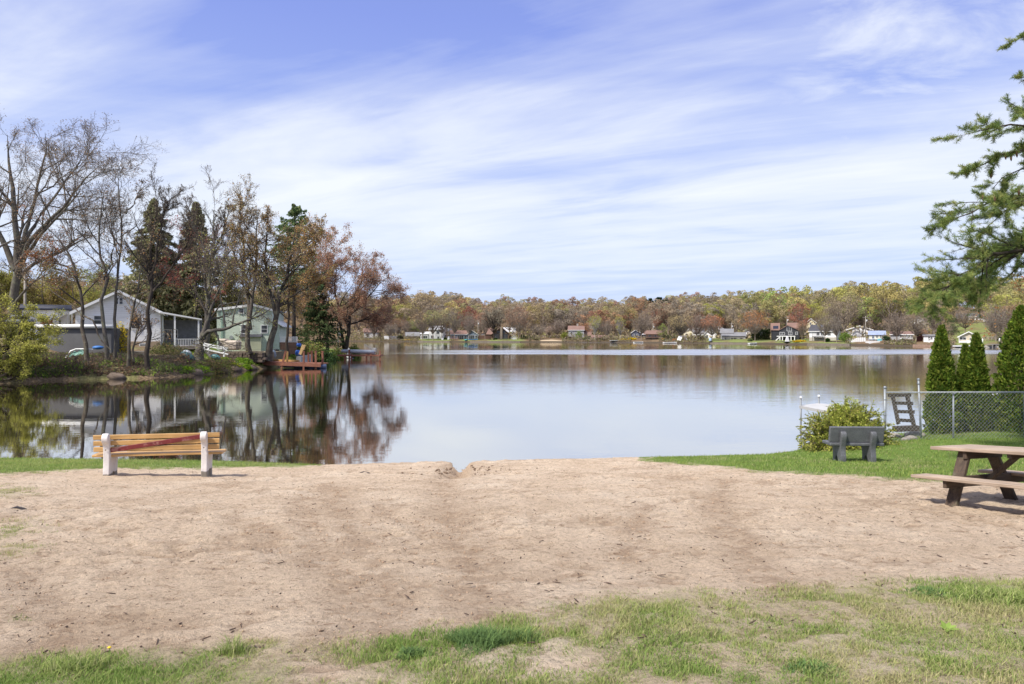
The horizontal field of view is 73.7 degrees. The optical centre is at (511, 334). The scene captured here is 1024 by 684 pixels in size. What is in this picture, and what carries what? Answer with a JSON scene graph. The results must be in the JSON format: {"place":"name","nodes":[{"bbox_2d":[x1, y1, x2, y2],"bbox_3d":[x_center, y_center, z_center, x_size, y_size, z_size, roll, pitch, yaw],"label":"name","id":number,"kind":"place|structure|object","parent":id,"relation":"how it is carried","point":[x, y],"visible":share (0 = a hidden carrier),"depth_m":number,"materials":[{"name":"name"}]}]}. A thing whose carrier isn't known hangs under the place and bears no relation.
{"place":"outdoors","nodes":[
{"label":"outdoors","id":0,"kind":"place"},
{"bbox_2d":[0,456,314,475],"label":"shore grass","id":1,"kind":"structure","parent":0,"point":[65,464],"depth_m":16.71,"materials":[{"name":"green plant"}]},
{"bbox_2d":[0,334,333,383],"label":"bank terrain","id":2,"kind":"structure","parent":0,"point":[103,376],"depth_m":53.05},
{"bbox_2d":[0,270,41,337],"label":"tree","id":3,"kind":"object","parent":2,"relation":"on","point":[3,276],"visible":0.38,"depth_m":96.39,"materials":[{"name":"brown plant"}]},
{"bbox_2d":[0,130,59,257],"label":"oak tree","id":4,"kind":"object","parent":2,"relation":"on","point":[6,202],"visible":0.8,"depth_m":72.60,"materials":[{"name":"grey plant"}]},
{"bbox_2d":[0,290,65,381],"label":"willow tree","id":5,"kind":"object","parent":2,"relation":"on","point":[23,351],"visible":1,"depth_m":48.31,"materials":[{"name":"green plant"}]},
{"bbox_2d":[3,313,66,368],"bbox_3d":[-36.235,0.546,50.844,4.560,4.608,4.225,0,0,0],"label":"willow tree","id":6,"kind":"object","parent":2,"relation":"on","point":[43,341],"visible":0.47,"depth_m":50.79,"materials":[{"name":"green plant"}]},
{"bbox_2d":[0,244,81,304],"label":"tree","id":7,"kind":"object","parent":2,"relation":"on","point":[52,300],"visible":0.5,"depth_m":99.89,"materials":[{"name":"brown plant"}]},
{"bbox_2d":[19,304,72,339],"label":"garage","id":8,"kind":"structure","parent":2,"relation":"on","point":[64,318],"depth_m":78.33,"materials":[{"name":"white"}]},
{"bbox_2d":[14,204,112,360],"bbox_3d":[-35.311,-3.898,53.760,7.823,12.411,6.916,0,0,0],"label":"tree","id":9,"kind":"object","parent":2,"relation":"on","point":[51,259],"visible":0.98,"depth_m":54.38,"materials":[{"name":"brown plant"}]},
{"bbox_2d":[31,264,99,322],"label":"tree","id":10,"kind":"object","parent":2,"relation":"on","point":[77,296],"visible":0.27,"depth_m":106.80,"materials":[{"name":"brown plant"}]},
{"bbox_2d":[35,324,127,352],"bbox_3d":[-37.473,0.736,59.325,6.593,3.237,3.350,0,0,0],"label":"trailer","id":11,"kind":"object","parent":2,"relation":"on","point":[72,338],"visible":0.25,"depth_m":58.50,"materials":[{"name":"metal"}]},
{"bbox_2d":[0,103,163,339],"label":"oak tree","id":12,"kind":"object","parent":2,"relation":"on","point":[19,273],"visible":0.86,"depth_m":75.69,"materials":[{"name":"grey plant"}]},
{"bbox_2d":[25,124,150,360],"bbox_3d":[-33.111,-7.069,54.318,6.099,19.554,8.671,0,0,28],"label":"tree","id":13,"kind":"object","parent":2,"relation":"on","point":[112,265],"visible":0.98,"depth_m":54.96,"materials":[{"name":"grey plant"}]},
{"bbox_2d":[71,261,119,314],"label":"tree","id":14,"kind":"object","parent":2,"relation":"on","point":[90,278],"visible":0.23,"depth_m":119.05,"materials":[{"name":"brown plant"}]},
{"bbox_2d":[0,346,243,380],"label":"undergrowth","id":15,"kind":"object","parent":2,"relation":"on","point":[64,362],"visible":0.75,"depth_m":53.52,"materials":[{"name":"green plant"}]},
{"bbox_2d":[116,322,127,352],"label":"forsythia bush","id":16,"kind":"object","parent":2,"relation":"on","point":[124,333],"visible":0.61,"depth_m":59.89,"materials":[{"name":"yellow plant"}]},
{"bbox_2d":[69,291,201,348],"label":"house","id":17,"kind":"structure","parent":2,"relation":"on","point":[186,330],"depth_m":66.86,"materials":[{"name":"white"}]},
{"bbox_2d":[90,217,196,366],"bbox_3d":[-29.928,-2.866,54.406,8.757,12.386,5.140,0,0,0],"label":"tree","id":18,"kind":"object","parent":2,"relation":"on","point":[137,318],"visible":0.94,"depth_m":54.29,"materials":[{"name":"brown plant"}]},
{"bbox_2d":[112,163,200,369],"bbox_3d":[-27.719,-4.946,53.980,6.080,16.810,3.920,0,0,0],"label":"tree","id":19,"kind":"object","parent":2,"relation":"on","point":[186,234],"visible":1,"depth_m":53.92,"materials":[{"name":"brown plant"}]},
{"bbox_2d":[110,198,213,342],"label":"spruce tree","id":20,"kind":"object","parent":2,"relation":"on","point":[161,292],"visible":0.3,"depth_m":90.72,"materials":[{"name":"green plant"}]},
{"bbox_2d":[149,342,189,355],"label":"bush","id":21,"kind":"object","parent":2,"relation":"on","point":[155,350],"visible":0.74,"depth_m":62.25,"materials":[{"name":"green plant"}]},
{"bbox_2d":[159,201,226,341],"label":"spruce tree","id":22,"kind":"object","parent":2,"relation":"on","point":[184,305],"visible":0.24,"depth_m":92.21,"materials":[{"name":"green plant"}]},
{"bbox_2d":[156,215,235,321],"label":"maple tree","id":23,"kind":"object","parent":2,"relation":"on","point":[181,284],"visible":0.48,"depth_m":85.86,"materials":[{"name":"brown plant"}]},
{"bbox_2d":[173,164,251,348],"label":"tree","id":24,"kind":"object","parent":2,"relation":"on","point":[215,236],"visible":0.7,"depth_m":74.84,"materials":[{"name":"brown plant"}]},
{"bbox_2d":[202,355,235,373],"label":"bush","id":25,"kind":"object","parent":2,"relation":"on","point":[223,368],"visible":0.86,"depth_m":59.66,"materials":[{"name":"green plant"}]},
{"bbox_2d":[217,254,249,306],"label":"tree","id":26,"kind":"object","parent":2,"relation":"on","point":[227,291],"visible":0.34,"depth_m":98.55,"materials":[{"name":"brown plant"}]},
{"bbox_2d":[186,227,287,361],"bbox_3d":[-24.652,-3.492,60.423,8.025,12.614,10.768,0,0,-32],"label":"tree","id":27,"kind":"object","parent":2,"relation":"on","point":[199,346],"visible":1,"depth_m":60.76,"materials":[{"name":"brown plant"}]},
{"bbox_2d":[210,351,267,362],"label":"retaining wall","id":28,"kind":"structure","parent":2,"relation":"on","point":[257,357],"depth_m":67.27,"materials":[{"name":"grey stone"}]},
{"bbox_2d":[213,173,292,353],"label":"tree","id":29,"kind":"object","parent":2,"relation":"on","point":[244,233],"visible":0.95,"depth_m":66.64,"materials":[{"name":"brown plant"}]},
{"bbox_2d":[215,304,299,353],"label":"house","id":30,"kind":"structure","parent":2,"relation":"on","point":[259,334],"depth_m":80.15,"materials":[{"name":"green"}]},
{"bbox_2d":[190,349,333,369],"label":"bank lawn","id":31,"kind":"structure","parent":2,"relation":"on","point":[196,363],"depth_m":66.43,"materials":[{"name":"green plant"}]},
{"bbox_2d":[227,260,298,311],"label":"tree","id":32,"kind":"object","parent":2,"relation":"on","point":[266,300],"visible":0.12,"depth_m":100.43,"materials":[{"name":"brown plant"}]},
{"bbox_2d":[230,225,329,355],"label":"tree","id":33,"kind":"object","parent":2,"relation":"on","point":[288,318],"visible":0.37,"depth_m":76.69,"materials":[{"name":"brown plant"}]},
{"bbox_2d":[226,205,338,361],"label":"tree","id":34,"kind":"object","parent":2,"relation":"on","point":[310,277],"visible":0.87,"depth_m":68.27,"materials":[{"name":"brown plant"}]},
{"bbox_2d":[263,204,326,340],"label":"pine tree","id":35,"kind":"object","parent":2,"relation":"on","point":[296,211],"visible":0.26,"depth_m":89.43,"materials":[{"name":"green plant"}]},
{"bbox_2d":[281,287,327,340],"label":"tree","id":36,"kind":"object","parent":2,"relation":"on","point":[303,312],"visible":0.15,"depth_m":110.16,"materials":[{"name":"brown plant"}]},
{"bbox_2d":[293,338,325,359],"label":"bush","id":37,"kind":"object","parent":2,"relation":"on","point":[313,346],"visible":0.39,"depth_m":87.62,"materials":[{"name":"green plant"}]},
{"bbox_2d":[296,284,348,351],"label":"hemlock tree","id":38,"kind":"object","parent":2,"relation":"on","point":[320,314],"visible":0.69,"depth_m":99.36,"materials":[{"name":"green plant"}]},
{"bbox_2d":[313,347,339,360],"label":"rhododendron bush","id":39,"kind":"object","parent":2,"relation":"on","point":[330,358],"visible":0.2,"depth_m":87.61,"materials":[{"name":"green plant"}]},
{"bbox_2d":[297,211,377,349],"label":"maple tree","id":40,"kind":"object","parent":2,"relation":"on","point":[331,244],"visible":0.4,"depth_m":106.80,"materials":[{"name":"brown plant"}]},
{"bbox_2d":[296,240,410,348],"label":"maple tree","id":41,"kind":"object","parent":2,"relation":"on","point":[369,277],"visible":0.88,"depth_m":100.41,"materials":[{"name":"brown plant"}]},
{"bbox_2d":[212,351,283,361],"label":"terrace ground","id":42,"kind":"structure","parent":0,"point":[279,354],"depth_m":71.21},
{"bbox_2d":[218,339,240,349],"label":"covered stack","id":43,"kind":"object","parent":42,"relation":"on","point":[229,342],"visible":0.66,"depth_m":70.45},
{"bbox_2d":[2,306,1006,346],"bbox_3d":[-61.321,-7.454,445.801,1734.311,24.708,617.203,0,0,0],"label":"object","id":44,"kind":"structure","parent":0,"point":[979,329],"depth_m":284.24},
{"bbox_2d":[409,311,428,339],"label":"tree","id":45,"kind":"object","parent":44,"relation":"on","point":[423,328],"visible":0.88,"depth_m":317.73,"materials":[{"name":"brown plant"}]},
{"bbox_2d":[409,290,440,325],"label":"tree","id":46,"kind":"object","parent":44,"relation":"on","point":[422,298],"visible":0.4,"depth_m":386.01,"materials":[{"name":"beige plant"}]},
{"bbox_2d":[422,310,442,333],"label":"tree","id":47,"kind":"object","parent":44,"relation":"on","point":[430,324],"visible":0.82,"depth_m":313.71,"materials":[{"name":"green plant"}]},
{"bbox_2d":[420,326,446,338],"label":"house","id":48,"kind":"structure","parent":44,"relation":"on","point":[436,334],"depth_m":325.84,"materials":[{"name":"white"}]},
{"bbox_2d":[430,310,449,332],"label":"tree","id":49,"kind":"object","parent":44,"relation":"on","point":[442,324],"visible":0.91,"depth_m":311.56,"materials":[{"name":"brown plant"}]},
{"bbox_2d":[446,307,464,339],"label":"tree","id":50,"kind":"object","parent":44,"relation":"on","point":[452,322],"visible":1,"depth_m":310.65,"materials":[{"name":"brown plant"}]},
{"bbox_2d":[450,330,478,338],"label":"house","id":51,"kind":"structure","parent":44,"relation":"on","point":[461,334],"depth_m":318.87,"materials":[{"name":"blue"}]},
{"bbox_2d":[457,306,478,329],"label":"tree","id":52,"kind":"object","parent":44,"relation":"on","point":[470,314],"visible":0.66,"depth_m":334.33,"materials":[{"name":"brown plant"}]},
{"bbox_2d":[482,308,505,339],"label":"tree","id":53,"kind":"object","parent":44,"relation":"on","point":[492,323],"visible":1,"depth_m":304.25,"materials":[{"name":"brown plant"}]},
{"bbox_2d":[484,327,508,338],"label":"house","id":54,"kind":"structure","parent":44,"relation":"on","point":[500,333],"depth_m":315.39,"materials":[{"name":"brown"}]},
{"bbox_2d":[0,274,1023,339],"bbox_3d":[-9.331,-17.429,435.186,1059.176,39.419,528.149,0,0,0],"label":"wooded hillside","id":55,"kind":"structure","parent":44,"relation":"on","point":[679,305],"depth_m":320.31,"materials":[{"name":"green plant"}]},
{"bbox_2d":[503,305,532,338],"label":"tree","id":56,"kind":"object","parent":44,"relation":"on","point":[519,324],"visible":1,"depth_m":311.92,"materials":[{"name":"brown plant"}]},
{"bbox_2d":[568,324,591,336],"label":"house","id":57,"kind":"structure","parent":44,"relation":"on","point":[574,329],"depth_m":311.30,"materials":[{"name":"grey"}]},
{"bbox_2d":[629,310,654,339],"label":"tree","id":58,"kind":"object","parent":44,"relation":"on","point":[642,326],"visible":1,"depth_m":283.81,"materials":[{"name":"brown plant"}]},
{"bbox_2d":[349,331,1002,345],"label":"shore brush","id":59,"kind":"object","parent":44,"relation":"on","point":[906,341],"visible":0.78,"depth_m":287.50,"materials":[{"name":"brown plant"}]},
{"bbox_2d":[667,314,692,334],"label":"tree","id":60,"kind":"object","parent":44,"relation":"on","point":[673,321],"visible":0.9,"depth_m":273.29,"materials":[{"name":"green plant"}]},
{"bbox_2d":[685,311,706,337],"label":"tree","id":61,"kind":"object","parent":44,"relation":"on","point":[698,330],"visible":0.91,"depth_m":267.01,"materials":[{"name":"brown plant"}]},
{"bbox_2d":[699,314,724,334],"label":"tree","id":62,"kind":"object","parent":44,"relation":"on","point":[712,325],"visible":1,"depth_m":263.68,"materials":[{"name":"brown plant"}]},
{"bbox_2d":[720,329,745,339],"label":"house","id":63,"kind":"structure","parent":44,"relation":"on","point":[727,334],"depth_m":269.23,"materials":[{"name":"grey"}]},
{"bbox_2d":[737,310,770,334],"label":"tree","id":64,"kind":"object","parent":44,"relation":"on","point":[761,323],"visible":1,"depth_m":250.22,"materials":[{"name":"brown plant"}]},
{"bbox_2d":[751,328,769,339],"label":"hedge","id":65,"kind":"object","parent":44,"relation":"on","point":[764,334],"visible":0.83,"depth_m":256.40,"materials":[{"name":"green plant"}]},
{"bbox_2d":[770,323,798,339],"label":"house","id":66,"kind":"structure","parent":44,"relation":"on","point":[790,331],"depth_m":249.13,"materials":[{"name":"grey"}]},
{"bbox_2d":[787,303,810,337],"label":"tree","id":67,"kind":"object","parent":44,"relation":"on","point":[796,316],"visible":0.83,"depth_m":255.47,"materials":[{"name":"brown plant"}]},
{"bbox_2d":[815,314,834,335],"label":"tree","id":68,"kind":"object","parent":44,"relation":"on","point":[825,327],"visible":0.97,"depth_m":224.23,"materials":[{"name":"brown plant"}]},
{"bbox_2d":[808,325,841,340],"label":"house","id":69,"kind":"structure","parent":44,"relation":"on","point":[815,334],"depth_m":236.08,"materials":[{"name":"white"}]},
{"bbox_2d":[826,317,842,341],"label":"tree","id":70,"kind":"object","parent":44,"relation":"on","point":[836,328],"visible":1,"depth_m":221.97,"materials":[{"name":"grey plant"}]},
{"bbox_2d":[822,294,865,335],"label":"tree","id":71,"kind":"object","parent":44,"relation":"on","point":[847,313],"visible":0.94,"depth_m":236.81,"materials":[{"name":"beige plant"}]},
{"bbox_2d":[872,310,910,340],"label":"tree","id":72,"kind":"object","parent":44,"relation":"on","point":[896,329],"visible":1,"depth_m":205.06,"materials":[{"name":"brown plant"}]},
{"bbox_2d":[905,312,937,341],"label":"tree","id":73,"kind":"object","parent":44,"relation":"on","point":[916,320],"visible":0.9,"depth_m":203.72,"materials":[{"name":"brown plant"}]},
{"bbox_2d":[952,305,980,332],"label":"tree","id":74,"kind":"object","parent":44,"relation":"on","point":[965,318],"visible":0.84,"depth_m":227.64,"materials":[{"name":"brown plant"}]},
{"bbox_2d":[975,302,1011,340],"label":"tree","id":75,"kind":"object","parent":44,"relation":"on","point":[997,319],"visible":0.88,"depth_m":191.46,"materials":[{"name":"brown plant"}]},
{"bbox_2d":[0,406,1023,683],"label":"ground","id":76,"kind":"structure","parent":0,"point":[558,494],"depth_m":5.80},
{"bbox_2d":[0,483,61,562],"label":"sparse grass","id":77,"kind":"structure","parent":76,"relation":"on","point":[5,526],"depth_m":7.25,"materials":[{"name":"green plant"}]},
{"bbox_2d":[33,644,119,680],"bbox_3d":[-2.220,1.647,3.449,0.412,0.105,0.352,0,0,22],"label":"grass clump","id":78,"kind":"object","parent":76,"relation":"on","point":[80,663],"visible":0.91,"depth_m":3.41,"materials":[{"name":"green plant"}]},
{"bbox_2d":[92,432,226,476],"bbox_3d":[-7.043,2.444,13.651,2.411,1.023,0.570,0,0,-11],"label":"park bench","id":79,"kind":"object","parent":76,"relation":"on","point":[108,453],"visible":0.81,"depth_m":13.55,"materials":[{"name":"brown wood"}]},
{"bbox_2d":[212,628,251,656],"bbox_3d":[-1.480,1.635,3.618,0.215,0.132,0.222,0,0,0],"label":"grass clump","id":80,"kind":"object","parent":76,"relation":"on","point":[238,650],"visible":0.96,"depth_m":3.60,"materials":[{"name":"green plant"}]},
{"bbox_2d":[395,644,434,660],"bbox_3d":[-0.501,1.656,3.561,0.203,0.057,0.193,0,0,0],"label":"grass clump","id":81,"kind":"object","parent":76,"relation":"on","point":[413,651],"visible":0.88,"depth_m":3.55,"materials":[{"name":"green plant"}]},
{"bbox_2d":[440,619,526,656],"bbox_3d":[-0.158,1.647,3.711,0.503,0.113,0.429,0,0,0],"label":"grass clump","id":82,"kind":"object","parent":76,"relation":"on","point":[486,637],"visible":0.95,"depth_m":3.70,"materials":[{"name":"green plant"}]},
{"bbox_2d":[0,464,1022,653],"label":"sand litter","id":83,"kind":"object","parent":76,"relation":"on","point":[751,622],"visible":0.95,"depth_m":5.11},
{"bbox_2d":[1,459,1023,668],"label":"sand clods","id":84,"kind":"object","parent":76,"relation":"on","point":[479,589],"visible":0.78,"depth_m":6.64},
{"bbox_2d":[498,622,548,644],"bbox_3d":[0.051,1.656,3.787,0.324,0.088,0.275,0,0,0],"label":"grass clump","id":85,"kind":"object","parent":76,"relation":"on","point":[524,631],"visible":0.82,"depth_m":3.76,"materials":[{"name":"green plant"}]},
{"bbox_2d":[778,658,849,677],"bbox_3d":[1.428,1.606,3.294,0.312,0.061,0.261,0,0,0],"label":"clump","id":86,"kind":"object","parent":76,"relation":"on","point":[803,665],"visible":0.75,"depth_m":3.28,"materials":[{"name":"green plant"}]},
{"bbox_2d":[638,402,1023,482],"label":"lawn grass","id":87,"kind":"structure","parent":76,"relation":"on","point":[874,469],"depth_m":15.84,"materials":[{"name":"green plant"}]},
{"bbox_2d":[795,396,901,452],"bbox_3d":[9.614,2.697,19.592,2.918,1.875,2.225,0,0,0],"label":"evergreen bush","id":88,"kind":"object","parent":76,"relation":"on","point":[838,414],"visible":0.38,"depth_m":19.33,"materials":[{"name":"green plant"}]},
{"bbox_2d":[822,426,884,461],"bbox_3d":[8.091,2.632,16.157,1.250,0.948,0.565,0,0,2],"label":"stone bench","id":89,"kind":"object","parent":76,"relation":"on","point":[868,439],"visible":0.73,"depth_m":15.99,"materials":[{"name":"grey stone"}]},
{"bbox_2d":[892,425,919,431],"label":"timber beam","id":90,"kind":"structure","parent":76,"relation":"on","point":[903,428],"depth_m":20.80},
{"bbox_2d":[888,393,915,425],"bbox_3d":[12.011,2.321,21.025,0.737,0.994,0.473,0,0,0],"label":"wooden ladder","id":91,"kind":"object","parent":90,"relation":"on","point":[911,411],"visible":0.87,"depth_m":21.01,"materials":[{"name":"grey wood"}]},
{"bbox_2d":[899,585,958,599],"bbox_3d":[2.732,1.708,4.525,0.369,0.071,0.325,0,0,0],"label":"clump","id":92,"kind":"object","parent":76,"relation":"on","point":[931,589],"visible":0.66,"depth_m":4.52,"materials":[{"name":"green plant"}]},
{"bbox_2d":[921,324,964,434],"bbox_3d":[13.572,1.526,21.626,1.084,3.765,1.235,0,0,-23],"label":"arborvitae","id":93,"kind":"object","parent":76,"relation":"on","point":[941,375],"visible":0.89,"depth_m":21.40,"materials":[{"name":"green plant"}]},
{"bbox_2d":[883,386,1023,440],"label":"chain link fence","id":94,"kind":"object","parent":76,"relation":"on","point":[952,404],"visible":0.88,"depth_m":19.87,"materials":[{"name":"metal"}]},
{"bbox_2d":[892,30,1023,324],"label":"white pine","id":95,"kind":"object","parent":76,"relation":"on","point":[1002,251],"visible":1,"depth_m":15.85,"materials":[{"name":"green plant"}]},
{"bbox_2d":[911,444,1023,506],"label":"picnic table","id":96,"kind":"object","parent":76,"relation":"on","point":[1007,482],"visible":0.95,"depth_m":8.24,"materials":[{"name":"brown wood"}]},
{"bbox_2d":[955,343,983,431],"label":"arborvitae","id":97,"kind":"object","parent":76,"relation":"on","point":[961,369],"visible":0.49,"depth_m":22.10,"materials":[{"name":"green plant"}]},
{"bbox_2d":[961,332,994,432],"bbox_3d":[14.920,1.633,21.892,1.115,3.496,1.088,0,0,0],"label":"arborvitae","id":98,"kind":"object","parent":76,"relation":"on","point":[976,361],"visible":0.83,"depth_m":21.68,"materials":[{"name":"green plant"}]},
{"bbox_2d":[939,581,1023,608],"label":"long grass clump","id":99,"kind":"object","parent":76,"relation":"on","point":[974,592],"visible":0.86,"depth_m":4.40,"materials":[{"name":"green plant"}]},
{"bbox_2d":[965,273,1023,358],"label":"oak tree","id":100,"kind":"object","parent":76,"relation":"on","point":[1016,284],"visible":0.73,"depth_m":36.46,"materials":[{"name":"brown plant"}]},
{"bbox_2d":[981,585,1023,604],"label":"long grass clump","id":101,"kind":"object","parent":76,"relation":"on","point":[1014,594],"visible":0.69,"depth_m":4.37,"materials":[{"name":"green plant"}]},
{"bbox_2d":[984,304,1023,434],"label":"arborvitae","id":102,"kind":"object","parent":76,"relation":"on","point":[1010,359],"visible":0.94,"depth_m":21.17,"materials":[{"name":"green plant"}]},
{"bbox_2d":[0,341,1023,471],"bbox_3d":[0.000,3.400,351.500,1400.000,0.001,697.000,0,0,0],"label":"water","id":103,"kind":"structure","parent":0,"point":[459,406],"depth_m":34.13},
{"bbox_2d":[256,351,328,368],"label":"dock","id":104,"kind":"object","parent":103,"relation":"in","point":[284,363],"visible":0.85,"depth_m":68.61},
{"bbox_2d":[338,350,382,358],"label":"dock","id":105,"kind":"object","parent":103,"relation":"in","point":[366,355],"visible":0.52,"depth_m":94.00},
{"bbox_2d":[341,345,376,354],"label":"motor boat","id":106,"kind":"object","parent":105,"relation":"on","point":[373,351],"visible":0.99,"depth_m":94.33,"materials":[{"name":"silver metal"}]},
{"bbox_2d":[799,395,852,431],"bbox_3d":[10.806,3.197,23.650,2.301,2.007,1.641,0,0,-37],"label":"swim dock","id":107,"kind":"object","parent":103,"relation":"in","point":[818,406],"visible":0.57,"depth_m":23.91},
{"bbox_2d":[0,570,1023,683],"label":"foreground grass","id":108,"kind":"structure","parent":0,"point":[973,605],"depth_m":3.60,"materials":[{"name":"green plant"}]},
{"bbox_2d":[0,0,1023,312],"label":"sky","id":109,"kind":"structure","parent":0,"point":[617,150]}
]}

